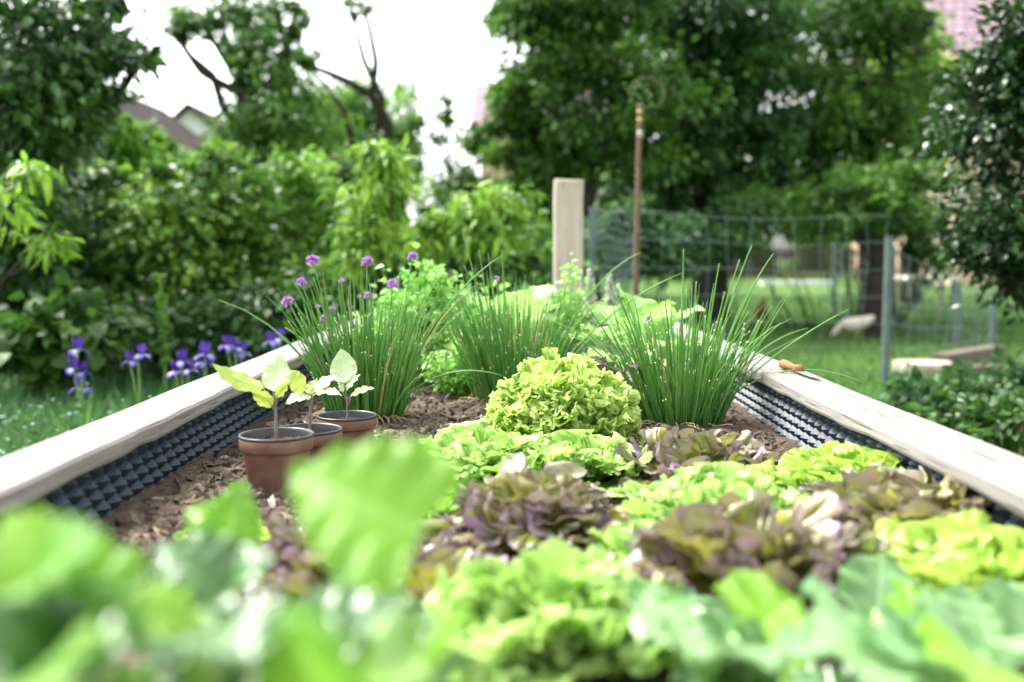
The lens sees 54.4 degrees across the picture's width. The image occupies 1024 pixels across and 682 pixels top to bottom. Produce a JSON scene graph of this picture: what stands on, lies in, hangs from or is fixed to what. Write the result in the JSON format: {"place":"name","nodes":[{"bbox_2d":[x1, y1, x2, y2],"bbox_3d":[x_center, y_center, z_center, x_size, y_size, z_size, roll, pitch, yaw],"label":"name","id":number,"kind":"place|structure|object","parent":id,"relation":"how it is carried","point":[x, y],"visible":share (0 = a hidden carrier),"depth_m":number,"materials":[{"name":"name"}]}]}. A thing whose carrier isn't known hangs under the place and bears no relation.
{"place":"outdoors","nodes":[
{"label":"outdoors","id":0,"kind":"place"},
{"bbox_2d":[0,351,240,456],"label":"rough grass","id":1,"kind":"structure","parent":0,"point":[12,398],"depth_m":5.25,"materials":[{"name":"green plant"}]},
{"bbox_2d":[3,0,849,258],"label":"sky","id":2,"kind":"structure","parent":0,"point":[436,41],"materials":[{"name":"white"}]},
{"bbox_2d":[1,259,1023,404],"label":"lawn ground","id":3,"kind":"structure","parent":0,"point":[673,288],"depth_m":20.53,"materials":[{"name":"green plant"}]},
{"bbox_2d":[0,150,85,289],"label":"peach sapling","id":4,"kind":"object","parent":3,"relation":"on","point":[23,216],"visible":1,"depth_m":4.55,"materials":[{"name":"green plant"}]},
{"bbox_2d":[0,158,142,328],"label":"vine shrub","id":5,"kind":"object","parent":3,"relation":"on","point":[28,281],"visible":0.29,"depth_m":6.97,"materials":[{"name":"green plant"}]},
{"bbox_2d":[0,268,152,415],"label":"broadleaf plant","id":6,"kind":"object","parent":3,"relation":"on","point":[36,344],"visible":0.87,"depth_m":5.37,"materials":[{"name":"green plant"}]},
{"bbox_2d":[44,336,109,433],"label":"iris","id":7,"kind":"object","parent":3,"relation":"on","point":[79,377],"visible":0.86,"depth_m":4.03,"materials":[{"name":"purple plant"}]},
{"bbox_2d":[0,0,169,267],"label":"walnut tree","id":8,"kind":"object","parent":3,"relation":"on","point":[50,116],"visible":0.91,"depth_m":6.24,"materials":[{"name":"green plant"}]},
{"bbox_2d":[0,383,175,455],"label":"forget me nots","id":9,"kind":"object","parent":3,"relation":"on","point":[32,432],"visible":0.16,"depth_m":4.25,"materials":[{"name":"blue plant"}]},
{"bbox_2d":[3,79,179,265],"bbox_3d":[-5.312,-1.558,11.907,2.665,3.262,1.942,0,5,0],"label":"boundary tree","id":10,"kind":"object","parent":3,"relation":"on","point":[132,144],"visible":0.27,"depth_m":11.75,"materials":[{"name":"green plant"}]},
{"bbox_2d":[5,92,233,280],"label":"house","id":11,"kind":"structure","parent":3,"relation":"on","point":[143,111],"depth_m":34.51,"materials":[{"name":"grey tile"}]},
{"bbox_2d":[106,343,150,413],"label":"iris","id":12,"kind":"object","parent":3,"relation":"on","point":[141,348],"visible":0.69,"depth_m":4.18,"materials":[{"name":"purple plant"}]},
{"bbox_2d":[58,79,206,304],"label":"lilac bush","id":13,"kind":"object","parent":3,"relation":"on","point":[179,165],"visible":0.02,"depth_m":16.89,"materials":[{"name":"green plant"}]},
{"bbox_2d":[17,145,270,359],"bbox_3d":[-2.771,-0.549,7.597,1.865,1.888,2.146,0,5,0],"label":"vine shrub","id":14,"kind":"object","parent":3,"relation":"on","point":[139,245],"visible":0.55,"depth_m":7.24,"materials":[{"name":"green plant"}]},
{"bbox_2d":[152,272,172,392],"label":"flower stalk","id":15,"kind":"object","parent":3,"relation":"on","point":[163,321],"visible":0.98,"depth_m":5.61,"materials":[{"name":"green plant"}]},
{"bbox_2d":[159,349,199,393],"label":"iris","id":16,"kind":"object","parent":3,"relation":"on","point":[182,354],"visible":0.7,"depth_m":4.01,"materials":[{"name":"purple plant"}]},
{"bbox_2d":[194,340,214,376],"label":"iris","id":17,"kind":"object","parent":3,"relation":"on","point":[203,354],"visible":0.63,"depth_m":4.11,"materials":[{"name":"purple plant"}]},
{"bbox_2d":[173,102,239,184],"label":"house","id":18,"kind":"structure","parent":3,"relation":"on","point":[182,115],"depth_m":45.33,"materials":[{"name":"paint"}]},
{"bbox_2d":[91,273,323,392],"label":"shrub","id":19,"kind":"object","parent":3,"relation":"on","point":[197,321],"visible":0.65,"depth_m":6.34,"materials":[{"name":"green plant"}]},
{"bbox_2d":[218,334,251,366],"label":"iris","id":20,"kind":"object","parent":3,"relation":"on","point":[241,347],"visible":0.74,"depth_m":4.20,"materials":[{"name":"purple plant"}]},
{"bbox_2d":[130,128,350,353],"bbox_3d":[-2.280,-0.644,7.718,1.617,1.984,1.785,3,6,34],"label":"vine shrub","id":21,"kind":"object","parent":3,"relation":"on","point":[218,168],"visible":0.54,"depth_m":7.52,"materials":[{"name":"green plant"}]},
{"bbox_2d":[158,0,358,255],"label":"apple tree","id":22,"kind":"object","parent":3,"relation":"on","point":[252,120],"visible":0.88,"depth_m":12.51,"materials":[{"name":"green plant"}]},
{"bbox_2d":[262,327,287,350],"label":"iris","id":23,"kind":"object","parent":3,"relation":"on","point":[273,342],"visible":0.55,"depth_m":4.61,"materials":[{"name":"purple plant"}]},
{"bbox_2d":[219,143,358,341],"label":"vine shrub","id":24,"kind":"object","parent":3,"relation":"on","point":[313,180],"visible":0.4,"depth_m":7.92,"materials":[{"name":"green plant"}]},
{"bbox_2d":[235,161,349,255],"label":"tree","id":25,"kind":"object","parent":3,"relation":"on","point":[314,221],"depth_m":35.40,"materials":[{"name":"green plant"}]},
{"bbox_2d":[290,0,436,267],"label":"leaning fruit tree","id":26,"kind":"object","parent":3,"relation":"on","point":[410,124],"visible":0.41,"depth_m":14.66,"materials":[{"name":"green plant"}]},
{"bbox_2d":[290,66,454,212],"bbox_3d":[-3.723,-3.500,21.787,5.008,5.130,3.589,-2,5,-25],"label":"round tree","id":27,"kind":"object","parent":3,"relation":"on","point":[357,106],"visible":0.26,"depth_m":21.20,"materials":[{"name":"green plant"}]},
{"bbox_2d":[315,130,434,308],"bbox_3d":[-0.772,-0.352,5.581,0.664,1.680,0.666,0,5,0],"label":"peach sapling","id":28,"kind":"object","parent":3,"relation":"on","point":[367,235],"visible":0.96,"depth_m":5.45,"materials":[{"name":"green plant"}]},
{"bbox_2d":[249,209,606,339],"bbox_3d":[-0.452,-0.261,6.819,2.496,1.370,1.284,-3,5,-29],"label":"garden bush","id":29,"kind":"object","parent":3,"relation":"on","point":[525,261],"visible":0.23,"depth_m":6.66,"materials":[{"name":"green plant"}]},
{"bbox_2d":[407,85,510,217],"bbox_3d":[-0.642,-1.834,13.781,1.522,3.410,1.101,-1,5,-15],"label":"feathery tree","id":30,"kind":"object","parent":3,"relation":"on","point":[456,181],"visible":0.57,"depth_m":13.74,"materials":[{"name":"green plant"}]},
{"bbox_2d":[397,178,552,296],"bbox_3d":[-0.209,-0.242,5.874,0.889,1.414,0.717,0,5,0],"label":"peach sapling","id":31,"kind":"object","parent":3,"relation":"on","point":[482,223],"visible":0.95,"depth_m":5.72,"materials":[{"name":"green plant"}]},
{"bbox_2d":[0,319,1023,529],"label":"raised bed","id":32,"kind":"object","parent":3,"relation":"on","point":[97,471],"visible":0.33,"depth_m":1.61,"materials":[{"name":"brown wood"}]},
{"bbox_2d":[93,345,1023,681],"bbox_3d":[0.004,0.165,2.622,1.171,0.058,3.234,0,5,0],"label":"mulch","id":33,"kind":"object","parent":32,"relation":"in","point":[137,537],"visible":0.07,"depth_m":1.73,"materials":[{"name":"brown wood"}]},
{"bbox_2d":[0,507,153,681],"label":"bean plant","id":34,"kind":"object","parent":33,"relation":"on","point":[66,615],"visible":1,"depth_m":0.44,"materials":[{"name":"green plant"}]},
{"bbox_2d":[97,479,339,681],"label":"bean plant","id":35,"kind":"object","parent":33,"relation":"on","point":[208,565],"visible":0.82,"depth_m":0.55,"materials":[{"name":"green plant"}]},
{"bbox_2d":[173,521,270,547],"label":"green lettuce","id":36,"kind":"object","parent":33,"relation":"on","point":[265,537],"visible":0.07,"depth_m":1.27,"materials":[{"name":"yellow plant"}]},
{"bbox_2d":[212,354,313,493],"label":"potted seedling","id":37,"kind":"object","parent":33,"relation":"on","point":[274,455],"visible":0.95,"depth_m":1.63,"materials":[{"name":"brown ceramic"}]},
{"bbox_2d":[280,370,342,461],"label":"potted seedling","id":38,"kind":"object","parent":33,"relation":"on","point":[327,437],"visible":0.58,"depth_m":1.83,"materials":[{"name":"green plant"}]},
{"bbox_2d":[244,512,422,602],"bbox_3d":[-0.192,0.245,1.121,0.246,0.091,0.249,0,5,0],"label":"red lettuce","id":39,"kind":"object","parent":33,"relation":"on","point":[298,568],"visible":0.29,"depth_m":1.07,"materials":[{"name":"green plant"}]},
{"bbox_2d":[317,349,377,446],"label":"potted seedling","id":40,"kind":"object","parent":33,"relation":"on","point":[358,426],"visible":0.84,"depth_m":2.05,"materials":[{"name":"green plant"}]},
{"bbox_2d":[220,251,502,424],"bbox_3d":[-0.330,-0.011,2.383,0.576,0.411,0.496,-4,6,-37],"label":"chive clump","id":41,"kind":"object","parent":33,"relation":"on","point":[379,369],"visible":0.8,"depth_m":2.37,"materials":[{"name":"green plant"}]},
{"bbox_2d":[250,432,474,681],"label":"bean plant","id":42,"kind":"object","parent":33,"relation":"on","point":[365,511],"visible":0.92,"depth_m":0.52,"materials":[{"name":"green plant"}]},
{"bbox_2d":[353,293,455,357],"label":"leafy herb","id":43,"kind":"object","parent":33,"relation":"on","point":[375,322],"visible":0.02,"depth_m":3.71,"materials":[{"name":"green plant"}]},
{"bbox_2d":[356,242,476,385],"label":"lovage plant","id":44,"kind":"object","parent":33,"relation":"on","point":[433,274],"visible":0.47,"depth_m":2.97,"materials":[{"name":"green plant"}]},
{"bbox_2d":[417,323,478,397],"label":"parsley plant","id":45,"kind":"object","parent":33,"relation":"on","point":[456,388],"visible":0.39,"depth_m":2.74,"materials":[{"name":"green plant"}]},
{"bbox_2d":[429,486,470,519],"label":"green lettuce","id":46,"kind":"object","parent":33,"relation":"on","point":[447,505],"visible":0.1,"depth_m":1.37,"materials":[{"name":"green plant"}]},
{"bbox_2d":[399,533,518,610],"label":"red lettuce","id":47,"kind":"object","parent":33,"relation":"on","point":[420,581],"visible":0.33,"depth_m":1.06,"materials":[{"name":"green plant"}]},
{"bbox_2d":[444,271,512,353],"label":"leafy herb","id":48,"kind":"object","parent":33,"relation":"on","point":[486,287],"visible":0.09,"depth_m":3.46,"materials":[{"name":"green plant"}]},
{"bbox_2d":[464,663,509,681],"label":"green lettuce","id":49,"kind":"object","parent":33,"relation":"on","point":[498,676],"visible":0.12,"depth_m":0.82,"materials":[{"name":"green plant"}]},
{"bbox_2d":[422,418,554,488],"bbox_3d":[-0.048,0.192,1.705,0.285,0.100,0.273,-4,6,-36],"label":"green lettuce","id":50,"kind":"object","parent":33,"relation":"on","point":[476,451],"visible":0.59,"depth_m":1.67,"materials":[{"name":"green plant"}]},
{"bbox_2d":[434,283,607,359],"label":"cabbage plant","id":51,"kind":"object","parent":33,"relation":"on","point":[540,291],"visible":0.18,"depth_m":3.19,"materials":[{"name":"green plant"}]},
{"bbox_2d":[419,453,635,557],"bbox_3d":[0.024,0.217,1.303,0.299,0.112,0.258,2,5,24],"label":"red lettuce","id":52,"kind":"object","parent":33,"relation":"on","point":[517,505],"visible":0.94,"depth_m":1.27,"materials":[{"name":"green plant"}]},
{"bbox_2d":[414,234,681,404],"bbox_3d":[0.014,-0.059,2.655,0.614,0.448,0.624,-3,5,-28],"label":"chive clump","id":53,"kind":"object","parent":33,"relation":"on","point":[496,354],"visible":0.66,"depth_m":2.58,"materials":[{"name":"green plant"}]},
{"bbox_2d":[422,536,679,681],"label":"green lettuce","id":54,"kind":"object","parent":33,"relation":"on","point":[552,609],"visible":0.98,"depth_m":0.87,"materials":[{"name":"green plant"}]},
{"bbox_2d":[480,347,643,445],"bbox_3d":[0.098,0.118,1.961,0.321,0.205,0.337,0,5,0],"label":"curly lettuce","id":55,"kind":"object","parent":33,"relation":"on","point":[550,390],"visible":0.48,"depth_m":1.88,"materials":[{"name":"green plant"}]},
{"bbox_2d":[543,251,595,357],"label":"leafy herb","id":56,"kind":"object","parent":33,"relation":"on","point":[575,268],"visible":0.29,"depth_m":3.28,"materials":[{"name":"green plant"}]},
{"bbox_2d":[521,429,654,492],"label":"green lettuce","id":57,"kind":"object","parent":33,"relation":"on","point":[595,457],"visible":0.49,"depth_m":1.66,"materials":[{"name":"green plant"}]},
{"bbox_2d":[581,267,597,356],"bbox_3d":[0.299,-0.101,3.749,0.080,0.358,0.085,0,5,0],"label":"flower spike","id":58,"kind":"object","parent":33,"relation":"on","point":[589,299],"visible":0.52,"depth_m":3.74,"materials":[{"name":"green plant"}]},
{"bbox_2d":[603,273,619,350],"bbox_3d":[0.369,-0.091,3.756,0.081,0.338,0.090,3,6,32],"label":"flower spike","id":59,"kind":"object","parent":33,"relation":"on","point":[610,287],"visible":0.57,"depth_m":3.74,"materials":[{"name":"green plant"}]},
{"bbox_2d":[574,519,658,565],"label":"green lettuce","id":60,"kind":"object","parent":33,"relation":"on","point":[609,542],"visible":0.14,"depth_m":1.18,"materials":[{"name":"green plant"}]},
{"bbox_2d":[595,356,644,404],"bbox_3d":[0.232,0.106,2.413,0.228,0.137,0.229,5,7,44],"label":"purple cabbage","id":61,"kind":"object","parent":33,"relation":"on","point":[600,366],"visible":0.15,"depth_m":2.36,"materials":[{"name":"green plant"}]},
{"bbox_2d":[556,283,711,360],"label":"cabbage plant","id":62,"kind":"object","parent":33,"relation":"on","point":[654,309],"visible":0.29,"depth_m":3.06,"materials":[{"name":"green plant"}]},
{"bbox_2d":[607,348,670,396],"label":"cabbage plant","id":63,"kind":"object","parent":33,"relation":"on","point":[609,360],"visible":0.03,"depth_m":2.63,"materials":[{"name":"green plant"}]},
{"bbox_2d":[627,563,713,597],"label":"red lettuce","id":64,"kind":"object","parent":33,"relation":"on","point":[649,578],"visible":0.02,"depth_m":1.04,"materials":[{"name":"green plant"}]},
{"bbox_2d":[614,426,778,487],"bbox_3d":[0.305,0.195,1.706,0.303,0.094,0.303,-1,5,-12],"label":"red lettuce","id":65,"kind":"object","parent":33,"relation":"on","point":[672,449],"visible":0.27,"depth_m":1.68,"materials":[{"name":"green plant"}]},
{"bbox_2d":[548,245,869,428],"bbox_3d":[0.441,-0.014,2.400,0.703,0.431,0.505,0,5,0],"label":"chive clump","id":66,"kind":"object","parent":33,"relation":"on","point":[687,400],"visible":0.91,"depth_m":2.31,"materials":[{"name":"green plant"}]},
{"bbox_2d":[608,461,809,521],"bbox_3d":[0.287,0.223,1.358,0.299,0.097,0.263,4,6,41],"label":"green lettuce","id":67,"kind":"object","parent":33,"relation":"on","point":[698,482],"visible":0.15,"depth_m":1.35,"materials":[{"name":"green plant"}]},
{"bbox_2d":[626,569,826,681],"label":"kohlrabi plant","id":68,"kind":"object","parent":33,"relation":"on","point":[746,626],"visible":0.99,"depth_m":0.74,"materials":[{"name":"green plant"}]},
{"bbox_2d":[625,489,895,613],"bbox_3d":[0.261,0.233,1.103,0.320,0.119,0.294,0,5,0],"label":"red lettuce","id":69,"kind":"object","parent":33,"relation":"on","point":[703,547],"visible":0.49,"depth_m":1.06,"materials":[{"name":"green plant"}]},
{"bbox_2d":[791,524,854,607],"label":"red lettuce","id":70,"kind":"object","parent":33,"relation":"on","point":[809,602],"visible":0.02,"depth_m":1.05,"materials":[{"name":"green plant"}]},
{"bbox_2d":[746,441,904,496],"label":"green lettuce","id":71,"kind":"object","parent":33,"relation":"on","point":[795,468],"visible":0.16,"depth_m":1.53,"materials":[{"name":"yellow plant"}]},
{"bbox_2d":[798,552,981,681],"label":"kohlrabi plant","id":72,"kind":"object","parent":33,"relation":"on","point":[867,634],"visible":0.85,"depth_m":0.73,"materials":[{"name":"green plant"}]},
{"bbox_2d":[789,461,992,529],"bbox_3d":[0.530,0.221,1.305,0.384,0.109,0.338,0,5,0],"label":"red lettuce","id":73,"kind":"object","parent":33,"relation":"on","point":[874,493],"visible":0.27,"depth_m":1.27,"materials":[{"name":"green plant"}]},
{"bbox_2d":[845,509,1023,593],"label":"green lettuce","id":74,"kind":"object","parent":33,"relation":"on","point":[974,550],"visible":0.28,"depth_m":1.07,"materials":[{"name":"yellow plant"}]},
{"bbox_2d":[910,575,1023,681],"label":"kohlrabi plant","id":75,"kind":"object","parent":33,"relation":"on","point":[992,613],"visible":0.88,"depth_m":0.75,"materials":[{"name":"green plant"}]},
{"bbox_2d":[779,359,819,378],"bbox_3d":[0.653,0.065,2.246,0.026,0.023,0.256,0,5,-4],"label":"garden knife","id":76,"kind":"object","parent":32,"relation":"on","point":[788,365],"visible":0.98,"depth_m":2.26,"materials":[{"name":"wood"}]},
{"bbox_2d":[471,84,620,265],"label":"house","id":77,"kind":"structure","parent":3,"relation":"on","point":[479,103],"depth_m":43.95,"materials":[{"name":"beige paint"}]},
{"bbox_2d":[553,178,583,315],"bbox_3d":[0.292,-0.135,5.206,0.151,1.406,0.151,0,5,0],"label":"wooden post","id":78,"kind":"object","parent":3,"relation":"on","point":[568,214],"visible":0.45,"depth_m":5.10,"materials":[{"name":"brown wood"}]},
{"bbox_2d":[523,169,634,276],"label":"tree","id":79,"kind":"object","parent":3,"relation":"on","point":[552,236],"visible":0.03,"depth_m":33.08,"materials":[{"name":"green plant"}]},
{"bbox_2d":[457,0,750,327],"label":"dense tree","id":80,"kind":"object","parent":3,"relation":"on","point":[573,43],"visible":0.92,"depth_m":12.42,"materials":[{"name":"green plant"}]},
{"bbox_2d":[588,211,648,298],"bbox_3d":[0.723,-0.232,6.652,0.439,1.268,0.140,-2,5,-25],"label":"netting roll","id":81,"kind":"object","parent":3,"relation":"on","point":[619,251],"visible":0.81,"depth_m":6.64,"materials":[{"name":"metal"}]},
{"bbox_2d":[621,74,664,295],"bbox_3d":[0.734,-0.481,5.646,0.230,2.025,0.229,1,5,13],"label":"rusty pole","id":82,"kind":"object","parent":3,"relation":"on","point":[640,107],"visible":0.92,"depth_m":5.64,"materials":[{"name":"brown metal"}]},
{"bbox_2d":[600,140,726,275],"bbox_3d":[4.714,-4.772,35.343,6.414,5.246,4.919,0,5,0],"label":"tree","id":83,"kind":"object","parent":3,"relation":"on","point":[606,177],"depth_m":35.20,"materials":[{"name":"green plant"}]},
{"bbox_2d":[551,193,780,340],"bbox_3d":[1.732,-0.815,11.112,1.410,1.764,3.438,4,6,39],"label":"yard bush","id":84,"kind":"object","parent":3,"relation":"on","point":[689,231],"visible":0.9,"depth_m":10.71,"materials":[{"name":"green plant"}]},
{"bbox_2d":[594,0,835,324],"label":"dense tree","id":85,"kind":"object","parent":3,"relation":"on","point":[737,40],"visible":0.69,"depth_m":13.71,"materials":[{"name":"green plant"}]},
{"bbox_2d":[724,156,789,274],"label":"tree","id":86,"kind":"object","parent":3,"relation":"on","point":[768,263],"visible":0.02,"depth_m":37.29,"materials":[{"name":"green plant"}]},
{"bbox_2d":[754,296,768,328],"bbox_3d":[3.313,-0.377,13.212,0.189,0.445,0.473,2,5,26],"label":"hen","id":87,"kind":"object","parent":3,"relation":"on","point":[759,310],"visible":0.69,"depth_m":13.11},
{"bbox_2d":[589,207,997,381],"bbox_3d":[4.140,-0.648,11.469,2.719,1.392,10.065,3,5,28],"label":"wire fence","id":88,"kind":"object","parent":3,"relation":"on","point":[888,269],"visible":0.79,"depth_m":7.75,"materials":[{"name":"grey metal"}]},
{"bbox_2d":[759,281,831,285],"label":"concrete kerb","id":89,"kind":"structure","parent":3,"relation":"on","point":[798,282],"depth_m":26.96,"materials":[{"name":"white paint"}]},
{"bbox_2d":[771,161,850,268],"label":"tree","id":90,"kind":"object","parent":3,"relation":"on","point":[823,241],"visible":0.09,"depth_m":41.25,"materials":[{"name":"green plant"}]},
{"bbox_2d":[729,244,902,280],"bbox_3d":[10.275,-2.215,28.956,8.666,1.200,0.180,0,5,0],"label":"picket fence","id":91,"kind":"object","parent":3,"relation":"on","point":[811,270],"visible":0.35,"depth_m":28.87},
{"bbox_2d":[820,242,851,272],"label":"tree","id":92,"kind":"object","parent":3,"relation":"on","point":[848,245],"visible":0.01,"depth_m":39.54,"materials":[{"name":"green plant"}]},
{"bbox_2d":[710,170,970,330],"bbox_3d":[4.302,-1.186,13.217,3.507,2.138,2.332,0,5,0],"label":"yard bush","id":93,"kind":"object","parent":3,"relation":"on","point":[920,247],"visible":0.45,"depth_m":12.82,"materials":[{"name":"green plant"}]},
{"bbox_2d":[831,315,874,336],"bbox_3d":[3.983,-0.161,11.643,0.494,0.291,0.174,2,5,26],"label":"hen","id":94,"kind":"object","parent":3,"relation":"on","point":[850,324],"visible":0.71,"depth_m":11.57,"materials":[{"name":"white"}]},
{"bbox_2d":[743,0,971,316],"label":"dense tree","id":95,"kind":"object","parent":3,"relation":"on","point":[864,122],"visible":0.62,"depth_m":14.67,"materials":[{"name":"green plant"}]},
{"bbox_2d":[781,146,960,338],"bbox_3d":[4.369,-1.117,11.894,2.012,2.386,1.595,-2,5,-18],"label":"yard tree","id":96,"kind":"object","parent":3,"relation":"on","point":[854,196],"visible":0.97,"depth_m":11.73,"materials":[{"name":"green plant"}]},
{"bbox_2d":[860,5,970,304],"bbox_3d":[7.226,-3.405,18.577,3.081,5.616,2.641,-3,6,-31],"label":"sunlit tree","id":97,"kind":"object","parent":3,"relation":"on","point":[945,38],"visible":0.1,"depth_m":18.21,"materials":[{"name":"green plant"}]},
{"bbox_2d":[892,359,950,374],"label":"wood slab","id":98,"kind":"structure","parent":3,"relation":"on","point":[921,364],"depth_m":8.27,"materials":[{"name":"beige wood"}]},
{"bbox_2d":[894,276,957,311],"bbox_3d":[7.052,-0.800,16.992,0.840,0.614,0.600,0,5,0],"label":"garden table","id":99,"kind":"object","parent":3,"relation":"on","point":[928,277],"visible":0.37,"depth_m":16.75,"materials":[{"name":"white paint"}]},
{"bbox_2d":[851,0,1023,285],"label":"house","id":100,"kind":"structure","parent":3,"relation":"on","point":[960,22],"depth_m":26.97,"materials":[{"name":"pink paint"}]},
{"bbox_2d":[877,345,1023,455],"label":"ground bush","id":101,"kind":"object","parent":3,"relation":"on","point":[1007,381],"visible":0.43,"depth_m":4.86,"materials":[{"name":"dark green foliage"},{"name":"bark"}]},
{"bbox_2d":[886,0,1023,325],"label":"glossy shrub","id":102,"kind":"object","parent":3,"relation":"on","point":[991,245],"visible":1,"depth_m":4.68,"materials":[{"name":"green plant"}]},
{"bbox_2d":[905,373,1023,453],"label":"ground bush","id":103,"kind":"object","parent":3,"relation":"on","point":[969,414],"visible":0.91,"depth_m":3.74,"materials":[{"name":"green plant"}]},
{"bbox_2d":[929,364,1003,375],"bbox_3d":[3.771,0.238,8.248,0.817,0.060,0.110,-3,5,-29],"label":"timber","id":104,"kind":"object","parent":3,"relation":"on","point":[975,367],"visible":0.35,"depth_m":8.24,"materials":[{"name":"brown wood"}]},
{"bbox_2d":[930,345,1005,364],"bbox_3d":[4.176,0.137,9.093,1.302,0.120,0.169,-5,7,-44],"label":"timber","id":105,"kind":"object","parent":3,"relation":"on","point":[977,353],"visible":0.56,"depth_m":8.98,"materials":[{"name":"brown wood"}]},
{"bbox_2d":[837,381,1023,456],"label":"rough grass","id":106,"kind":"structure","parent":0,"point":[871,395],"depth_m":5.45,"materials":[{"name":"green plant"}]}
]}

